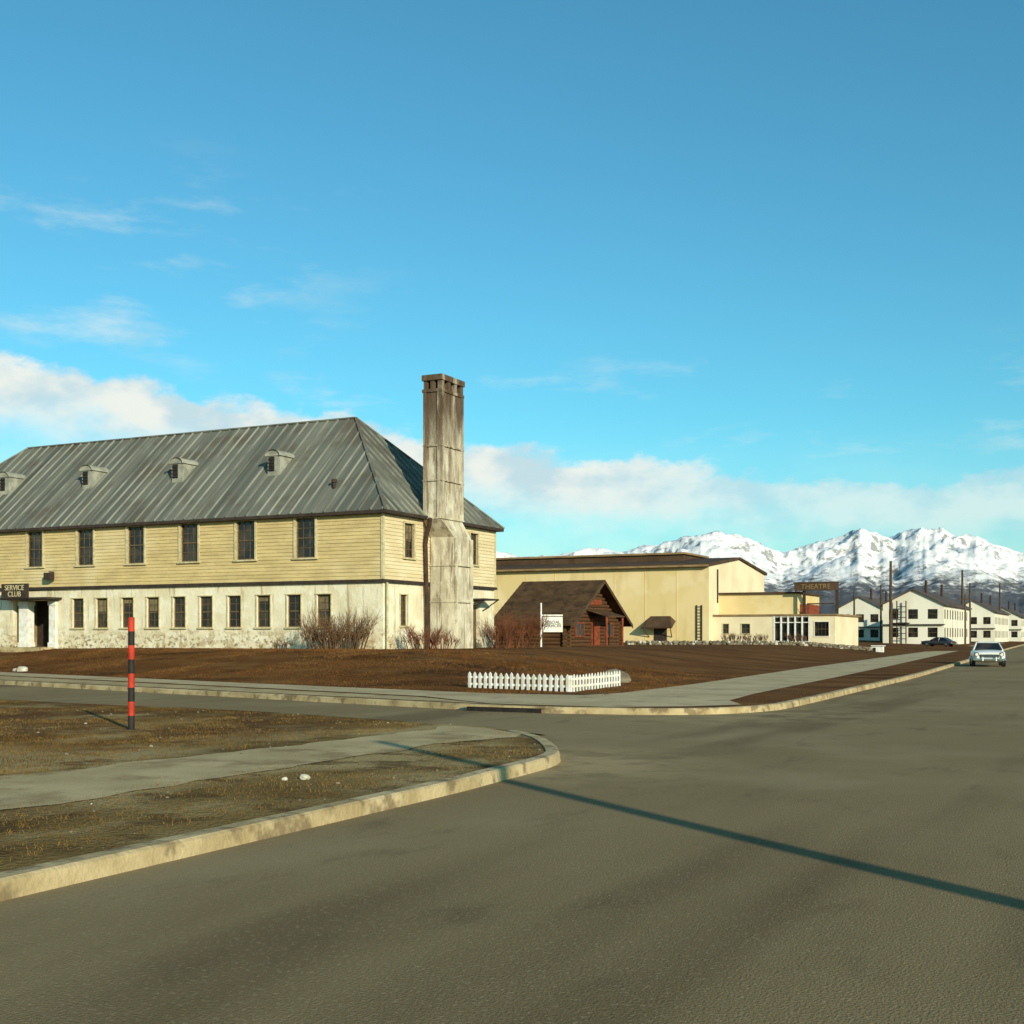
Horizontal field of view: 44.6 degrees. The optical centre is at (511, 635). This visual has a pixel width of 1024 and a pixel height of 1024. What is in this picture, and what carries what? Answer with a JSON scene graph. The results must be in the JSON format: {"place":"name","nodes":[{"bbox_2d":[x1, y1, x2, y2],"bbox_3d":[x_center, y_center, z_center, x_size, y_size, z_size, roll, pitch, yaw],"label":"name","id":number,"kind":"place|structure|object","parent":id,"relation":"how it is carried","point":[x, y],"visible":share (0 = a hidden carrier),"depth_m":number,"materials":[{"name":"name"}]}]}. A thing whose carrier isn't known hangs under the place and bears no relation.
{"place":"outdoors","nodes":[
{"label":"outdoors","id":0,"kind":"place"},
{"bbox_2d":[0,699,544,871],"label":"grass verge","id":1,"kind":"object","parent":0,"point":[379,765],"depth_m":14.37,"materials":[{"name":"brown plant"}]},
{"bbox_2d":[128,617,134,729],"bbox_3d":[-6.195,0.715,20.297,0.104,2.030,0.104,0,0,27],"label":"striped marker post","id":2,"kind":"object","parent":1,"relation":"on","point":[131,673],"visible":0.96,"depth_m":20.26,"materials":[{"name":"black paint"}]},
{"bbox_2d":[0,725,520,809],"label":"footpath","id":3,"kind":"structure","parent":1,"relation":"on","point":[37,789],"depth_m":14.39,"materials":[{"name":"grey concrete"}]},
{"bbox_2d":[1,709,540,848],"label":"pebbles","id":4,"kind":"object","parent":1,"relation":"on","point":[70,831],"visible":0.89,"depth_m":16.64,"materials":[{"name":"stone"}]},
{"bbox_2d":[0,643,1002,706],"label":"pavement","id":5,"kind":"structure","parent":0,"point":[719,692],"depth_m":35.22,"materials":[{"name":"concrete"}]},
{"bbox_2d":[4,657,918,697],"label":"pavement joints","id":6,"kind":"object","parent":5,"relation":"on","point":[652,690],"visible":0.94,"depth_m":40.39,"materials":[{"name":"paint"}]},
{"bbox_2d":[0,645,1023,1023],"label":"road","id":7,"kind":"structure","parent":0,"point":[852,859],"depth_m":7.98,"materials":[{"name":"grey asphalt"}]},
{"bbox_2d":[0,730,560,900],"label":"kerb","id":8,"kind":"structure","parent":7,"relation":"on","point":[24,881],"depth_m":9.91,"materials":[{"name":"concrete"}]},
{"bbox_2d":[462,704,547,712],"bbox_3d":[-0.154,1.580,27.034,2.000,0.140,0.190,0,0,27],"label":"storm drain inlet","id":9,"kind":"object","parent":7,"relation":"on","point":[505,708],"visible":1,"depth_m":26.97,"materials":[{"name":"black paint"}]},
{"bbox_2d":[0,644,1023,714],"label":"kerb","id":10,"kind":"structure","parent":7,"relation":"on","point":[669,711],"depth_m":30.38,"materials":[{"name":"concrete"}]},
{"bbox_2d":[969,642,1005,666],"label":"parked car","id":11,"kind":"object","parent":7,"relation":"on","point":[986,652],"visible":1,"depth_m":66.21,"materials":[{"name":"white paint"}]},
{"bbox_2d":[0,640,1023,707],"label":"lawn","id":12,"kind":"structure","parent":0,"point":[743,660],"depth_m":48.80,"materials":[{"name":"brown plant"}]},
{"bbox_2d":[12,666,27,671],"bbox_3d":[-20.850,1.433,52.761,1.005,0.293,0.370,0,0,32],"label":"white boulder","id":13,"kind":"object","parent":12,"relation":"on","point":[21,668],"visible":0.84,"depth_m":52.53,"materials":[{"name":"stone"}]},
{"bbox_2d":[0,597,61,651],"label":"entrance porch","id":14,"kind":"object","parent":12,"relation":"on","point":[37,625],"visible":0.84,"depth_m":64.66,"materials":[{"name":"paint"}]},
{"bbox_2d":[1,583,28,598],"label":"club sign board","id":15,"kind":"object","parent":14,"relation":"attached to","point":[24,593],"visible":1,"depth_m":63.63,"materials":[{"name":"wood"}]},
{"bbox_2d":[5,585,23,596],"bbox_3d":[-25.383,-2.286,63.609,1.351,0.589,0.020,0,0,27],"label":"club sign lettering","id":16,"kind":"object","parent":15,"relation":"on","point":[10,587],"visible":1,"depth_m":63.59},
{"bbox_2d":[0,676,486,703],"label":"worn verge strip","id":17,"kind":"object","parent":12,"relation":"on","point":[212,688],"visible":0.91,"depth_m":35.98,"materials":[{"name":"brown soil"}]},
{"bbox_2d":[0,582,493,648],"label":"walls","id":18,"kind":"structure","parent":12,"relation":"on","point":[369,596],"depth_m":59.09,"materials":[{"name":"white paint"}]},
{"bbox_2d":[0,513,494,587],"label":"siding","id":19,"kind":"object","parent":18,"relation":"on","point":[348,547],"visible":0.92,"depth_m":59.01,"materials":[{"name":"paint"}]},
{"bbox_2d":[0,418,503,533],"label":"roof","id":20,"kind":"structure","parent":19,"relation":"on","point":[340,495],"depth_m":62.09,"materials":[{"name":"metal"}]},
{"bbox_2d":[0,449,337,494],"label":"roof vents","id":21,"kind":"object","parent":20,"relation":"on","point":[183,468],"visible":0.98,"depth_m":63.00,"materials":[{"name":"beige metal"}]},
{"bbox_2d":[0,417,504,528],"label":"roof seams","id":22,"kind":"object","parent":20,"relation":"on","point":[381,495],"visible":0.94,"depth_m":62.53,"materials":[{"name":"grey metal"}]},
{"bbox_2d":[24,516,480,647],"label":"windows","id":23,"kind":"structure","parent":18,"relation":"attached to","point":[306,538],"depth_m":59.71,"materials":[{"name":"glass"}]},
{"bbox_2d":[0,513,498,648],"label":"trim and downspouts","id":24,"kind":"structure","parent":12,"relation":"on","point":[50,576],"depth_m":57.91,"materials":[{"name":"paint"}]},
{"bbox_2d":[271,638,287,648],"bbox_3d":[-10.487,0.358,56.651,0.664,0.594,1.080,0,0,-34],"label":"bare shrub","id":25,"kind":"object","parent":12,"relation":"on","point":[277,644],"visible":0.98,"depth_m":56.73,"materials":[{"name":"brown plant"}]},
{"bbox_2d":[293,604,380,649],"bbox_3d":[-7.629,-0.415,54.204,2.956,2.141,4.153,0,0,-40],"label":"bare shrub","id":26,"kind":"object","parent":12,"relation":"on","point":[334,635],"visible":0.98,"depth_m":54.03,"materials":[{"name":"brown plant"}]},
{"bbox_2d":[402,623,446,648],"bbox_3d":[-3.972,-0.006,55.073,2.374,1.322,1.492,0,0,16],"label":"bare shrub","id":27,"kind":"object","parent":12,"relation":"on","point":[415,638],"visible":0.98,"depth_m":54.88,"materials":[{"name":"brown plant"}]},
{"bbox_2d":[422,627,459,648],"bbox_3d":[-3.132,0.115,56.247,1.328,1.080,1.853,0,0,-43],"label":"bare shrub","id":28,"kind":"object","parent":12,"relation":"on","point":[445,635],"visible":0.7,"depth_m":56.04,"materials":[{"name":"brown plant"}]},
{"bbox_2d":[422,373,473,648],"bbox_3d":[-3.007,-5.560,58.615,1.430,13.020,2.450,0,0,27],"label":"chimney","id":29,"kind":"object","parent":12,"relation":"on","point":[451,586],"visible":0.96,"depth_m":58.10,"materials":[{"name":"concrete"}]},
{"bbox_2d":[474,613,530,647],"bbox_3d":[-0.361,-0.265,59.923,3.079,1.840,2.064,0,0,27],"label":"bare shrub","id":30,"kind":"object","parent":12,"relation":"on","point":[511,633],"visible":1,"depth_m":59.72,"materials":[{"name":"brown plant"}]},
{"bbox_2d":[478,609,556,647],"bbox_3d":[0.200,-0.438,62.227,4.055,2.186,2.465,0,0,27],"label":"bare shrub","id":31,"kind":"object","parent":12,"relation":"on","point":[532,629],"visible":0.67,"depth_m":61.82,"materials":[{"name":"brown plant"}]},
{"bbox_2d":[467,671,620,691],"bbox_3d":[0.927,1.288,36.326,3.538,0.524,3.954,0,0,27],"label":"picket fence","id":32,"kind":"object","parent":12,"relation":"on","point":[568,686],"visible":0.94,"depth_m":34.94,"materials":[{"name":"white paint"}]},
{"bbox_2d":[540,603,562,646],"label":"special services sign","id":33,"kind":"object","parent":12,"relation":"on","point":[557,626],"visible":0.81,"depth_m":74.98,"materials":[{"name":"white paint"}]},
{"bbox_2d":[494,580,632,646],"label":"log cabin","id":34,"kind":"object","parent":12,"relation":"on","point":[593,612],"visible":0.81,"depth_m":94.06,"materials":[{"name":"brown wood"}]},
{"bbox_2d":[574,600,624,645],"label":"cabin porch","id":35,"kind":"structure","parent":34,"relation":"in","point":[579,628],"depth_m":94.66,"materials":[{"name":"paint"}]},
{"bbox_2d":[605,668,630,682],"bbox_3d":[3.252,1.386,39.299,0.725,0.713,0.816,0,0,-34],"label":"boulder","id":36,"kind":"object","parent":12,"relation":"on","point":[625,677],"visible":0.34,"depth_m":39.09,"materials":[{"name":"grey stone"}]},
{"bbox_2d":[494,560,763,641],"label":"walls","id":37,"kind":"structure","parent":12,"relation":"on","point":[676,594],"depth_m":147.51,"materials":[{"name":"paint"}]},
{"bbox_2d":[496,552,766,575],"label":"roof","id":38,"kind":"structure","parent":37,"relation":"on","point":[639,560],"depth_m":155.29,"materials":[{"name":"brown metal"}]},
{"bbox_2d":[641,569,717,640],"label":"side porch and ladder","id":39,"kind":"object","parent":12,"relation":"on","point":[660,625],"visible":0.94,"depth_m":146.11,"materials":[{"name":"brown wood"}]},
{"bbox_2d":[720,633,746,641],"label":"bare shrub","id":40,"kind":"object","parent":12,"relation":"on","point":[730,635],"visible":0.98,"depth_m":140.44,"materials":[{"name":"brown plant"}]},
{"bbox_2d":[625,640,871,650],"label":"stone wall","id":41,"kind":"structure","parent":12,"relation":"on","point":[745,642],"depth_m":111.04,"materials":[{"name":"grey stone"}]},
{"bbox_2d":[744,633,768,640],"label":"bare shrub","id":42,"kind":"object","parent":12,"relation":"on","point":[759,638],"visible":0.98,"depth_m":139.33,"materials":[{"name":"brown plant"}]},
{"bbox_2d":[712,591,860,645],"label":"lobby wing","id":43,"kind":"structure","parent":12,"relation":"on","point":[778,616],"depth_m":143.85,"materials":[{"name":"beige paint"}]},
{"bbox_2d":[793,581,838,613],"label":"marquee sign","id":44,"kind":"object","parent":43,"relation":"on","point":[832,585],"visible":0.93,"depth_m":141.15,"materials":[{"name":"brown wood"}]},
{"bbox_2d":[801,584,829,588],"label":"marquee lettering","id":45,"kind":"object","parent":44,"relation":"on","point":[816,585],"visible":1,"depth_m":141.18},
{"bbox_2d":[786,633,807,641],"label":"bare shrub","id":46,"kind":"object","parent":12,"relation":"on","point":[797,638],"visible":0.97,"depth_m":137.32,"materials":[{"name":"brown plant"}]},
{"bbox_2d":[853,591,854,614],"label":"utility pole","id":47,"kind":"object","parent":12,"relation":"on","point":[853,602],"visible":0.34,"depth_m":214.18,"materials":[{"name":"brown wood"}]},
{"bbox_2d":[839,597,882,640],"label":"walls","id":48,"kind":"structure","parent":12,"relation":"on","point":[865,608],"depth_m":237.62,"materials":[{"name":"white paint"}]},
{"bbox_2d":[847,614,877,637],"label":"windows","id":49,"kind":"structure","parent":48,"relation":"attached to","point":[873,632],"depth_m":237.23,"materials":[{"name":"black glass"}]},
{"bbox_2d":[839,589,887,626],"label":"roof and flues","id":50,"kind":"structure","parent":48,"relation":"on","point":[875,601],"depth_m":240.92,"materials":[{"name":"metal"}]},
{"bbox_2d":[871,645,884,651],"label":"white utility box","id":51,"kind":"object","parent":12,"relation":"on","point":[877,648],"visible":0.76,"depth_m":109.54,"materials":[{"name":"paint"}]},
{"bbox_2d":[880,585,881,640],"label":"utility pole","id":52,"kind":"object","parent":12,"relation":"on","point":[880,613],"visible":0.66,"depth_m":225.79,"materials":[{"name":"brown wood"}]},
{"bbox_2d":[889,561,892,643],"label":"utility pole","id":53,"kind":"object","parent":12,"relation":"on","point":[890,605],"visible":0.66,"depth_m":195.85,"materials":[{"name":"brown wood"}]},
{"bbox_2d":[883,590,968,643],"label":"walls","id":54,"kind":"structure","parent":12,"relation":"on","point":[922,603],"depth_m":198.18,"materials":[{"name":"white paint"}]},
{"bbox_2d":[879,580,971,643],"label":"roof and flues","id":55,"kind":"structure","parent":54,"relation":"on","point":[943,599],"depth_m":198.85,"materials":[{"name":"metal"}]},
{"bbox_2d":[892,609,966,636],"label":"windows","id":56,"kind":"structure","parent":54,"relation":"attached to","point":[932,614],"depth_m":197.87,"materials":[{"name":"black glass"}]},
{"bbox_2d":[920,637,957,646],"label":"parked car","id":57,"kind":"object","parent":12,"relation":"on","point":[945,641],"visible":0.99,"depth_m":167.28,"materials":[{"name":"paint"}]},
{"bbox_2d":[961,570,963,604],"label":"utility pole","id":58,"kind":"object","parent":12,"relation":"on","point":[962,590],"visible":0.34,"depth_m":223.37,"materials":[{"name":"brown wood"}]},
{"bbox_2d":[958,594,971,644],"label":"utility pole","id":59,"kind":"object","parent":12,"relation":"on","point":[964,599],"visible":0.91,"depth_m":202.38,"materials":[{"name":"wood"}]},
{"bbox_2d":[969,583,970,641],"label":"utility pole","id":60,"kind":"object","parent":12,"relation":"on","point":[970,612],"visible":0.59,"depth_m":254.86,"materials":[{"name":"wood"}]},
{"bbox_2d":[966,601,1008,641],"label":"walls","id":61,"kind":"structure","parent":12,"relation":"on","point":[979,611],"depth_m":267.83,"materials":[{"name":"white paint"}]},
{"bbox_2d":[966,593,1010,628],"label":"roof and flues","id":62,"kind":"structure","parent":61,"relation":"on","point":[989,605],"depth_m":273.61,"materials":[{"name":"metal"}]},
{"bbox_2d":[971,617,1007,637],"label":"windows","id":63,"kind":"structure","parent":61,"relation":"attached to","point":[986,620],"depth_m":267.93,"materials":[{"name":"black glass"}]},
{"bbox_2d":[999,583,1000,610],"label":"utility pole","id":64,"kind":"object","parent":12,"relation":"on","point":[999,596],"visible":0.47,"depth_m":280.38,"materials":[{"name":"wood"}]},
{"bbox_2d":[1001,608,1023,641],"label":"walls","id":65,"kind":"structure","parent":12,"relation":"on","point":[1020,637],"depth_m":316.47,"materials":[{"name":"white paint"}]},
{"bbox_2d":[1001,601,1023,629],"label":"roof and flues","id":66,"kind":"structure","parent":65,"relation":"on","point":[1014,611],"depth_m":323.11,"materials":[{"name":"metal"}]},
{"bbox_2d":[1011,620,1017,636],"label":"windows","id":67,"kind":"structure","parent":65,"relation":"attached to","point":[1014,623],"depth_m":316.46,"materials":[{"name":"black glass"}]},
{"bbox_2d":[0,0,1023,556],"label":"sky","id":68,"kind":"structure","parent":0,"point":[752,269],"materials":[{"name":"blue"}]},
{"bbox_2d":[496,527,1023,613],"bbox_3d":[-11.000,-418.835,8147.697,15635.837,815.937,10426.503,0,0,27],"label":"mountains","id":69,"kind":"structure","parent":0,"point":[857,561],"depth_m":8121.03,"materials":[{"name":"white snow"}]}
]}

